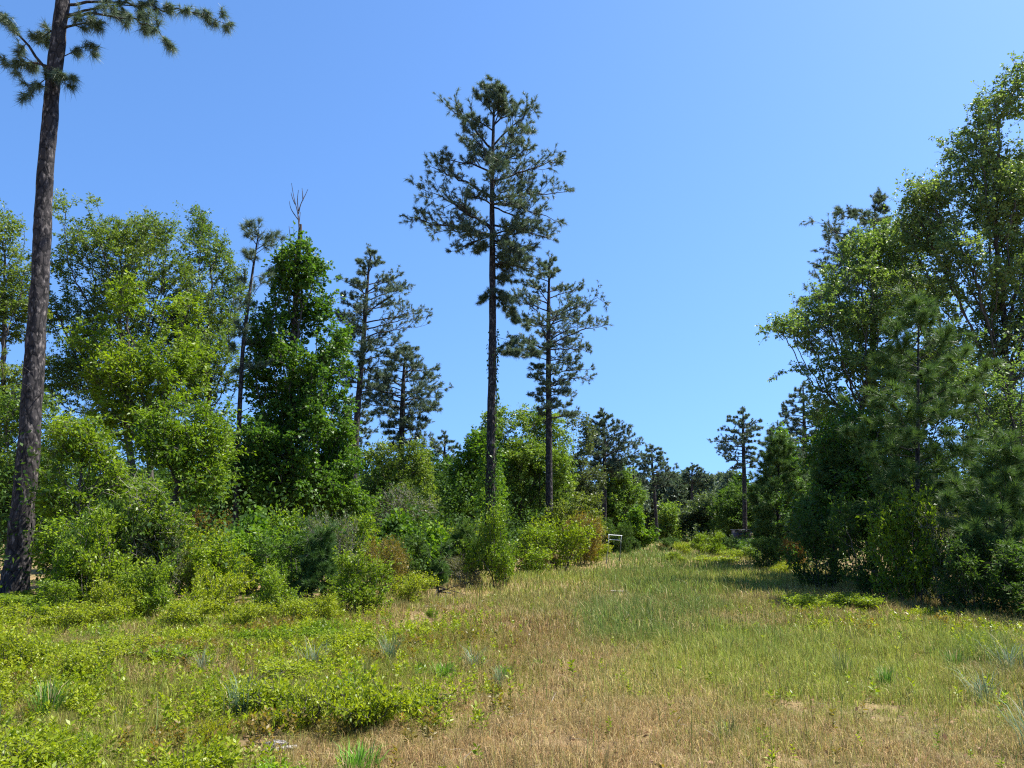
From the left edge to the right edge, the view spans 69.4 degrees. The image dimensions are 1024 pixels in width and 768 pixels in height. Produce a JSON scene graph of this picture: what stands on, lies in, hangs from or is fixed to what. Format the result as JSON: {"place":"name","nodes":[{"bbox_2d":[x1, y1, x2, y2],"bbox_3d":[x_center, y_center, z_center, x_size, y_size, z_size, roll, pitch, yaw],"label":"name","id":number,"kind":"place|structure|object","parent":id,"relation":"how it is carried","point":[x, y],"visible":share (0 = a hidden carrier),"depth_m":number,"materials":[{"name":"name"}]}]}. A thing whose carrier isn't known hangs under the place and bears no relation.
{"place":"outdoors","nodes":[
{"label":"outdoors","id":0,"kind":"place"},
{"bbox_2d":[0,533,1023,767],"bbox_3d":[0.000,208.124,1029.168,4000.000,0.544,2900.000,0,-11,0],"label":"ground","id":1,"kind":"structure","parent":0,"point":[34,586],"depth_m":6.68,"materials":[{"name":"green plant"}]},
{"bbox_2d":[0,666,40,712],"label":"shrub","id":2,"kind":"object","parent":1,"relation":"on","point":[6,687],"visible":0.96,"depth_m":7.29,"materials":[{"name":"green plant"}]},
{"bbox_2d":[0,198,58,503],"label":"oak tree","id":3,"kind":"object","parent":1,"relation":"on","point":[13,283],"visible":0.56,"depth_m":31.38,"materials":[{"name":"green plant"}]},
{"bbox_2d":[0,613,60,670],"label":"shrub","id":4,"kind":"object","parent":1,"relation":"on","point":[33,650],"visible":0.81,"depth_m":9.19,"materials":[{"name":"green plant"}]},
{"bbox_2d":[0,724,85,767],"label":"leafy clump","id":5,"kind":"object","parent":1,"relation":"on","point":[31,746],"visible":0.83,"depth_m":5.42,"materials":[{"name":"green plant"}]},
{"bbox_2d":[0,371,89,560],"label":"oak tree","id":6,"kind":"object","parent":1,"relation":"on","point":[4,421],"visible":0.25,"depth_m":26.62,"materials":[{"name":"green plant"}]},
{"bbox_2d":[19,576,79,622],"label":"shrub","id":7,"kind":"object","parent":1,"relation":"on","point":[60,588],"visible":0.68,"depth_m":13.66,"materials":[{"name":"green plant"}]},
{"bbox_2d":[23,673,84,715],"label":"grass tuft","id":8,"kind":"object","parent":1,"relation":"on","point":[53,697],"visible":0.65,"depth_m":7.21,"materials":[{"name":"green plant"}]},
{"bbox_2d":[31,532,104,603],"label":"shrub","id":9,"kind":"object","parent":1,"relation":"on","point":[60,573],"visible":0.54,"depth_m":16.02,"materials":[{"name":"green plant"}]},
{"bbox_2d":[23,508,127,583],"bbox_3d":[-10.605,4.280,18.325,2.593,2.407,2.093,7,-13,-29],"label":"bush","id":10,"kind":"object","parent":1,"relation":"on","point":[43,560],"visible":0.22,"depth_m":17.82,"materials":[{"name":"green plant"}]},
{"bbox_2d":[17,408,145,531],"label":"bay tree","id":11,"kind":"object","parent":1,"relation":"on","point":[100,461],"visible":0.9,"depth_m":19.03,"materials":[{"name":"green plant"}]},
{"bbox_2d":[33,597,131,628],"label":"shrub","id":12,"kind":"object","parent":1,"relation":"on","point":[76,614],"visible":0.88,"depth_m":12.59,"materials":[{"name":"green plant"}]},
{"bbox_2d":[44,641,125,678],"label":"shrub","id":13,"kind":"object","parent":1,"relation":"on","point":[81,654],"visible":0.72,"depth_m":8.79,"materials":[{"name":"green plant"}]},
{"bbox_2d":[37,497,149,605],"bbox_3d":[-9.002,3.738,16.234,1.898,2.571,1.672,-5,-12,24],"label":"shrub","id":14,"kind":"object","parent":1,"relation":"on","point":[115,561],"visible":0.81,"depth_m":16.14,"materials":[{"name":"green plant"}]},
{"bbox_2d":[75,572,153,620],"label":"shrub","id":15,"kind":"object","parent":1,"relation":"on","point":[117,593],"visible":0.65,"depth_m":13.82,"materials":[{"name":"green plant"}]},
{"bbox_2d":[0,0,237,593],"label":"pine tree","id":16,"kind":"object","parent":1,"relation":"on","point":[53,41],"visible":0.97,"depth_m":21.49,"materials":[{"name":"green plant"}]},
{"bbox_2d":[14,188,228,497],"bbox_3d":[-18.429,-0.374,34.296,9.606,17.926,6.442,0,-11,0],"label":"oak tree","id":17,"kind":"object","parent":1,"relation":"on","point":[136,247],"visible":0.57,"depth_m":34.07,"materials":[{"name":"green plant"}]},
{"bbox_2d":[84,629,160,657],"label":"shrub","id":18,"kind":"object","parent":1,"relation":"on","point":[119,639],"visible":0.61,"depth_m":9.93,"materials":[{"name":"green plant"}]},
{"bbox_2d":[77,463,201,562],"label":"bay tree","id":19,"kind":"object","parent":1,"relation":"on","point":[143,494],"visible":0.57,"depth_m":17.61,"materials":[{"name":"green plant"}]},
{"bbox_2d":[53,258,231,568],"bbox_3d":[-12.404,1.290,24.880,5.283,10.851,4.488,0,-11,0],"label":"bay tree","id":20,"kind":"object","parent":1,"relation":"on","point":[185,361],"visible":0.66,"depth_m":24.43,"materials":[{"name":"green plant"}]},
{"bbox_2d":[110,551,176,615],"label":"shrub","id":21,"kind":"object","parent":1,"relation":"on","point":[158,596],"visible":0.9,"depth_m":14.25,"materials":[{"name":"green plant"}]},
{"bbox_2d":[106,497,182,592],"bbox_3d":[-8.698,3.911,17.361,1.535,2.627,1.660,-10,-15,41],"label":"shrub","id":22,"kind":"object","parent":1,"relation":"on","point":[123,541],"visible":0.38,"depth_m":17.14,"materials":[{"name":"green plant"}]},
{"bbox_2d":[125,519,196,598],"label":"shrub","id":23,"kind":"object","parent":1,"relation":"on","point":[146,552],"visible":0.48,"depth_m":17.59,"materials":[{"name":"green plant"}]},
{"bbox_2d":[111,378,256,567],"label":"bay tree","id":24,"kind":"object","parent":1,"relation":"on","point":[196,435],"visible":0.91,"depth_m":21.55,"materials":[{"name":"green plant"}]},
{"bbox_2d":[157,594,222,627],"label":"shrub","id":25,"kind":"object","parent":1,"relation":"on","point":[187,614],"visible":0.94,"depth_m":12.98,"materials":[{"name":"green plant"}]},
{"bbox_2d":[133,731,249,767],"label":"leafy clump","id":26,"kind":"object","parent":1,"relation":"on","point":[226,758],"visible":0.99,"depth_m":4.92,"materials":[{"name":"green plant"}]},
{"bbox_2d":[146,200,257,540],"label":"oak tree","id":27,"kind":"object","parent":1,"relation":"on","point":[220,318],"visible":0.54,"depth_m":36.34,"materials":[{"name":"green plant"}]},
{"bbox_2d":[168,555,258,615],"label":"shrub","id":28,"kind":"object","parent":1,"relation":"on","point":[229,584],"visible":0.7,"depth_m":14.38,"materials":[{"name":"green plant"}]},
{"bbox_2d":[173,527,263,598],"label":"shrub","id":29,"kind":"object","parent":1,"relation":"on","point":[206,553],"visible":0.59,"depth_m":18.10,"materials":[{"name":"green plant"}]},
{"bbox_2d":[220,598,277,625],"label":"shrub","id":30,"kind":"object","parent":1,"relation":"on","point":[247,613],"visible":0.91,"depth_m":13.06,"materials":[{"name":"green plant"}]},
{"bbox_2d":[202,520,301,593],"bbox_3d":[-6.863,4.737,20.294,2.857,2.075,2.760,3,-12,-13],"label":"shrub","id":31,"kind":"object","parent":1,"relation":"on","point":[257,532],"visible":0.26,"depth_m":20.16,"materials":[{"name":"green plant"}]},
{"bbox_2d":[219,216,289,526],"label":"pine tree","id":32,"kind":"object","parent":1,"relation":"on","point":[270,239],"visible":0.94,"depth_m":28.89,"materials":[{"name":"green plant"}]},
{"bbox_2d":[222,668,309,710],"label":"leafy clump","id":33,"kind":"object","parent":1,"relation":"on","point":[275,690],"visible":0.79,"depth_m":6.90,"materials":[{"name":"green plant"}]},
{"bbox_2d":[243,558,306,618],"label":"shrub","id":34,"kind":"object","parent":1,"relation":"on","point":[274,583],"visible":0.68,"depth_m":14.37,"materials":[{"name":"green plant"}]},
{"bbox_2d":[198,220,364,529],"bbox_3d":[-8.915,0.501,29.457,6.058,14.100,5.252,0,-11,0],"label":"sweetgum tree","id":35,"kind":"object","parent":1,"relation":"on","point":[304,412],"visible":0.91,"depth_m":29.18,"materials":[{"name":"green plant"}]},
{"bbox_2d":[244,526,320,600],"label":"shrub","id":36,"kind":"object","parent":1,"relation":"on","point":[287,543],"visible":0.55,"depth_m":18.02,"materials":[{"name":"green plant"}]},
{"bbox_2d":[3,439,574,550],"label":"woods","id":37,"kind":"object","parent":1,"relation":"on","point":[540,481],"visible":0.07,"depth_m":55.66,"materials":[{"name":"green plant"}]},
{"bbox_2d":[0,408,588,596],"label":"undergrowth","id":38,"kind":"object","parent":1,"relation":"on","point":[425,520],"visible":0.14,"depth_m":24.41,"materials":[{"name":"green plant"}]},
{"bbox_2d":[251,653,338,678],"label":"leafy clump","id":39,"kind":"object","parent":1,"relation":"on","point":[273,668],"visible":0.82,"depth_m":8.65,"materials":[{"name":"green plant"}]},
{"bbox_2d":[273,595,330,621],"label":"shrub","id":40,"kind":"object","parent":1,"relation":"on","point":[301,610],"visible":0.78,"depth_m":13.62,"materials":[{"name":"green plant"}]},
{"bbox_2d":[269,669,343,730],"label":"leafy clump","id":41,"kind":"object","parent":1,"relation":"on","point":[314,699],"visible":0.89,"depth_m":6.45,"materials":[{"name":"green plant"}]},
{"bbox_2d":[284,514,385,599],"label":"young pine","id":42,"kind":"object","parent":1,"relation":"on","point":[322,543],"visible":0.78,"depth_m":17.32,"materials":[{"name":"green plant"}]},
{"bbox_2d":[301,505,368,582],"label":"shrub","id":43,"kind":"object","parent":1,"relation":"on","point":[341,538],"visible":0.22,"depth_m":21.15,"materials":[{"name":"green plant"}]},
{"bbox_2d":[298,415,383,522],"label":"sweetgum tree","id":44,"kind":"object","parent":1,"relation":"on","point":[367,500],"visible":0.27,"depth_m":30.47,"materials":[{"name":"green plant"}]},
{"bbox_2d":[329,737,392,767],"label":"grass tuft","id":45,"kind":"object","parent":1,"relation":"on","point":[354,760],"visible":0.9,"depth_m":5.24,"materials":[{"name":"green plant"}]},
{"bbox_2d":[323,541,401,613],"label":"shrub","id":46,"kind":"object","parent":1,"relation":"on","point":[349,591],"visible":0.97,"depth_m":15.57,"materials":[{"name":"green plant"}]},
{"bbox_2d":[318,668,419,734],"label":"leafy clump","id":47,"kind":"object","parent":1,"relation":"on","point":[379,702],"visible":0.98,"depth_m":6.33,"materials":[{"name":"green plant"}]},
{"bbox_2d":[336,507,406,581],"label":"shrub","id":48,"kind":"object","parent":1,"relation":"on","point":[363,530],"visible":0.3,"depth_m":23.00,"materials":[{"name":"green plant"}]},
{"bbox_2d":[329,243,433,482],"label":"pine tree","id":49,"kind":"object","parent":1,"relation":"on","point":[360,331],"visible":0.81,"depth_m":46.30,"materials":[{"name":"green plant"}]},
{"bbox_2d":[360,530,412,595],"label":"shrub","id":50,"kind":"object","parent":1,"relation":"on","point":[392,547],"visible":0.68,"depth_m":20.06,"materials":[{"name":"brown plant"}]},
{"bbox_2d":[352,431,445,531],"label":"elm tree","id":51,"kind":"object","parent":1,"relation":"on","point":[383,474],"visible":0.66,"depth_m":37.58,"materials":[{"name":"green plant"}]},
{"bbox_2d":[378,507,423,572],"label":"shrub","id":52,"kind":"object","parent":1,"relation":"on","point":[388,531],"visible":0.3,"depth_m":29.75,"materials":[{"name":"green plant"}]},
{"bbox_2d":[371,481,442,532],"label":"elm tree","id":53,"kind":"object","parent":1,"relation":"on","point":[394,502],"visible":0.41,"depth_m":33.40,"materials":[{"name":"green plant"}]},
{"bbox_2d":[361,341,453,494],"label":"pine tree","id":54,"kind":"object","parent":1,"relation":"on","point":[386,399],"visible":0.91,"depth_m":54.32,"materials":[{"name":"green plant"}]},
{"bbox_2d":[389,531,430,579],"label":"shrub","id":55,"kind":"object","parent":1,"relation":"on","point":[413,564],"visible":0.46,"depth_m":25.29,"materials":[{"name":"green plant"}]},
{"bbox_2d":[386,569,442,602],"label":"shrub","id":56,"kind":"object","parent":1,"relation":"on","point":[416,582],"visible":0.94,"depth_m":17.83,"materials":[{"name":"green plant"}]},
{"bbox_2d":[397,675,454,717],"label":"leafy clump","id":57,"kind":"object","parent":1,"relation":"on","point":[431,698],"visible":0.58,"depth_m":6.85,"materials":[{"name":"green plant"}]},
{"bbox_2d":[407,520,461,577],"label":"shrub","id":58,"kind":"object","parent":1,"relation":"on","point":[433,529],"visible":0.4,"depth_m":26.64,"materials":[{"name":"green plant"}]},
{"bbox_2d":[402,536,475,597],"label":"young pine","id":59,"kind":"object","parent":1,"relation":"on","point":[438,566],"visible":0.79,"depth_m":20.28,"materials":[{"name":"green plant"}]},
{"bbox_2d":[445,512,484,580],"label":"young pine","id":60,"kind":"object","parent":1,"relation":"on","point":[463,531],"visible":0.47,"depth_m":26.22,"materials":[{"name":"green plant"}]},
{"bbox_2d":[436,424,513,528],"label":"elm tree","id":61,"kind":"object","parent":1,"relation":"on","point":[472,443],"visible":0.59,"depth_m":45.45,"materials":[{"name":"green plant"}]},
{"bbox_2d":[399,73,575,570],"bbox_3d":[-1.318,-3.974,38.791,8.561,26.897,6.748,-5,-12,24],"label":"pine tree","id":62,"kind":"object","parent":1,"relation":"on","point":[509,255],"visible":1,"depth_m":39.21,"materials":[{"name":"green plant"}]},
{"bbox_2d":[471,329,508,568],"bbox_3d":[-1.108,3.063,37.127,1.914,12.141,1.844,0,-11,0],"label":"climbing vine","id":63,"kind":"object","parent":62,"relation":"attached to","point":[498,465],"visible":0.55,"depth_m":36.85,"materials":[{"name":"green plant"}]},
{"bbox_2d":[455,496,522,587],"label":"shrub","id":64,"kind":"object","parent":1,"relation":"on","point":[505,563],"visible":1,"depth_m":23.63,"materials":[{"name":"green plant"}]},
{"bbox_2d":[0,587,1023,767],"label":"ground cover","id":65,"kind":"object","parent":1,"relation":"on","point":[265,716],"visible":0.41,"depth_m":8.34,"materials":[{"name":"green plant"}]},
{"bbox_2d":[1,592,1022,767],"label":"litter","id":66,"kind":"object","parent":1,"relation":"on","point":[945,736],"visible":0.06,"depth_m":6.68,"materials":[{"name":"brown plant"}]},
{"bbox_2d":[475,399,581,526],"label":"elm tree","id":67,"kind":"object","parent":1,"relation":"on","point":[529,452],"visible":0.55,"depth_m":54.99,"materials":[{"name":"green plant"}]},
{"bbox_2d":[503,521,555,573],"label":"shrub","id":68,"kind":"object","parent":1,"relation":"on","point":[535,555],"visible":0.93,"depth_m":29.89,"materials":[{"name":"green plant"}]},
{"bbox_2d":[504,249,612,550],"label":"pine tree","id":69,"kind":"object","parent":1,"relation":"on","point":[548,345],"visible":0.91,"depth_m":50.95,"materials":[{"name":"green plant"}]},
{"bbox_2d":[528,512,599,571],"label":"shrub","id":70,"kind":"object","parent":1,"relation":"on","point":[569,538],"visible":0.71,"depth_m":33.49,"materials":[{"name":"green plant"}]},
{"bbox_2d":[537,482,609,544],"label":"elm tree","id":71,"kind":"object","parent":1,"relation":"on","point":[562,509],"visible":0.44,"depth_m":45.26,"materials":[{"name":"green plant"}]},
{"bbox_2d":[554,412,606,517],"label":"elm tree","id":72,"kind":"object","parent":1,"relation":"on","point":[585,475],"visible":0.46,"depth_m":61.09,"materials":[{"name":"green plant"}]},
{"bbox_2d":[562,507,607,565],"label":"shrub","id":73,"kind":"object","parent":1,"relation":"on","point":[593,545],"visible":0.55,"depth_m":38.98,"materials":[{"name":"green plant"}]},
{"bbox_2d":[574,407,649,540],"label":"pine tree","id":74,"kind":"object","parent":1,"relation":"on","point":[606,444],"visible":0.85,"depth_m":77.34,"materials":[{"name":"green plant"}]},
{"bbox_2d":[596,451,652,543],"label":"oak tree","id":75,"kind":"object","parent":1,"relation":"on","point":[621,501],"visible":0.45,"depth_m":82.25,"materials":[{"name":"green plant"}]},
{"bbox_2d":[616,504,660,546],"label":"sweetgum tree","id":76,"kind":"object","parent":1,"relation":"on","point":[642,534],"visible":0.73,"depth_m":70.12,"materials":[{"name":"green plant"}]},
{"bbox_2d":[635,444,679,539],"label":"pine tree","id":77,"kind":"object","parent":1,"relation":"on","point":[663,479],"visible":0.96,"depth_m":102.85,"materials":[{"name":"green plant"}]},
{"bbox_2d":[648,498,686,541],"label":"oak tree","id":78,"kind":"object","parent":1,"relation":"on","point":[668,514],"visible":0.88,"depth_m":115.12,"materials":[{"name":"green plant"}]},
{"bbox_2d":[667,489,730,542],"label":"oak tree","id":79,"kind":"object","parent":1,"relation":"on","point":[694,518],"visible":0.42,"depth_m":116.76,"materials":[{"name":"green plant"}]},
{"bbox_2d":[707,406,763,528],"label":"pine tree","id":80,"kind":"object","parent":1,"relation":"on","point":[746,435],"visible":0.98,"depth_m":85.94,"materials":[{"name":"green plant"}]},
{"bbox_2d":[710,479,769,536],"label":"oak tree","id":81,"kind":"object","parent":1,"relation":"on","point":[732,518],"visible":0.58,"depth_m":87.77,"materials":[{"name":"green plant"}]},
{"bbox_2d":[543,469,965,539],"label":"woods","id":82,"kind":"object","parent":1,"relation":"on","point":[680,492],"visible":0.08,"depth_m":152.81,"materials":[{"name":"green plant"}]},
{"bbox_2d":[747,536,782,568],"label":"shrub","id":83,"kind":"object","parent":1,"relation":"on","point":[771,546],"visible":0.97,"depth_m":34.70,"materials":[{"name":"green plant"}]},
{"bbox_2d":[743,431,811,564],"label":"young pine","id":84,"kind":"object","parent":1,"relation":"on","point":[764,511],"visible":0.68,"depth_m":38.25,"materials":[{"name":"green plant"}]},
{"bbox_2d":[778,380,823,487],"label":"pine tree","id":85,"kind":"object","parent":1,"relation":"on","point":[795,421],"visible":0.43,"depth_m":62.73,"materials":[{"name":"green plant"}]},
{"bbox_2d":[771,387,865,562],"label":"oak tree","id":86,"kind":"object","parent":1,"relation":"on","point":[809,457],"visible":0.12,"depth_m":29.97,"materials":[{"name":"green plant"}]},
{"bbox_2d":[781,506,862,588],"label":"shrub","id":87,"kind":"object","parent":1,"relation":"on","point":[812,538],"visible":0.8,"depth_m":22.03,"materials":[{"name":"green plant"}]},
{"bbox_2d":[785,431,883,583],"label":"young pine","id":88,"kind":"object","parent":1,"relation":"on","point":[822,475],"visible":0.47,"depth_m":23.67,"materials":[{"name":"green plant"}]},
{"bbox_2d":[793,187,915,562],"bbox_3d":[17.769,-0.815,37.900,6.471,20.048,6.323,0,-11,0],"label":"pine tree","id":89,"kind":"object","parent":1,"relation":"on","point":[854,213],"visible":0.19,"depth_m":38.93,"materials":[{"name":"green plant"}]},
{"bbox_2d":[703,382,1022,557],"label":"woods","id":90,"kind":"object","parent":1,"relation":"on","point":[711,525],"visible":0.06,"depth_m":108.67,"materials":[{"name":"green plant"}]},
{"bbox_2d":[755,204,977,575],"bbox_3d":[13.471,0.074,27.774,10.036,14.413,4.417,2,-12,-11],"label":"birch tree","id":91,"kind":"object","parent":1,"relation":"on","point":[855,318],"visible":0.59,"depth_m":27.32,"materials":[{"name":"green plant"}]},
{"bbox_2d":[821,490,911,598],"bbox_3d":[9.549,4.251,19.790,2.308,2.970,2.441,-7,-14,33],"label":"shrub","id":92,"kind":"object","parent":1,"relation":"on","point":[840,534],"visible":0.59,"depth_m":19.74,"materials":[{"name":"green plant"}]},
{"bbox_2d":[729,425,1023,599],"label":"undergrowth","id":93,"kind":"object","parent":1,"relation":"on","point":[741,543],"visible":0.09,"depth_m":35.04,"materials":[{"name":"green plant"}]},
{"bbox_2d":[796,361,995,585],"bbox_3d":[12.324,2.917,23.943,6.481,7.360,4.492,0,-11,0],"label":"oak tree","id":94,"kind":"object","parent":1,"relation":"on","point":[858,476],"visible":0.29,"depth_m":23.55,"materials":[{"name":"green plant"}]},
{"bbox_2d":[855,478,960,601],"bbox_3d":[9.456,3.740,17.446,2.129,3.131,2.045,-9,-14,38],"label":"shrub","id":95,"kind":"object","parent":1,"relation":"on","point":[914,572],"visible":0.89,"depth_m":17.44,"materials":[{"name":"green plant"}]},
{"bbox_2d":[834,282,1009,598],"bbox_3d":[10.770,1.361,19.693,4.318,8.676,4.222,0,-11,0],"label":"young pine","id":96,"kind":"object","parent":1,"relation":"on","point":[911,436],"visible":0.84,"depth_m":19.54,"materials":[{"name":"green plant"}]},
{"bbox_2d":[901,498,989,607],"bbox_3d":[10.129,3.896,17.109,2.365,2.666,1.850,9,-15,-39],"label":"shrub","id":97,"kind":"object","parent":1,"relation":"on","point":[938,536],"visible":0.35,"depth_m":16.96,"materials":[{"name":"green plant"}]},
{"bbox_2d":[872,51,1023,445],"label":"birch tree","id":98,"kind":"object","parent":1,"relation":"on","point":[1002,177],"visible":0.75,"depth_m":25.43,"materials":[{"name":"green plant"}]},
{"bbox_2d":[928,419,1023,611],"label":"young pine","id":99,"kind":"object","parent":1,"relation":"on","point":[1007,481],"visible":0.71,"depth_m":16.43,"materials":[{"name":"green plant"}]},
{"bbox_2d":[931,530,1023,614],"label":"shrub","id":100,"kind":"object","parent":1,"relation":"on","point":[962,563],"visible":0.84,"depth_m":15.47,"materials":[{"name":"green plant"}]},
{"bbox_2d":[938,316,1023,552],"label":"oak tree","id":101,"kind":"object","parent":1,"relation":"on","point":[1006,414],"visible":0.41,"depth_m":21.04,"materials":[{"name":"green plant"}]},
{"bbox_2d":[980,537,1023,614],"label":"shrub","id":102,"kind":"object","parent":1,"relation":"on","point":[1016,585],"visible":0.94,"depth_m":14.79,"materials":[{"name":"green plant"}]},
{"bbox_2d":[0,0,1023,519],"label":"sky","id":103,"kind":"structure","parent":0,"point":[698,137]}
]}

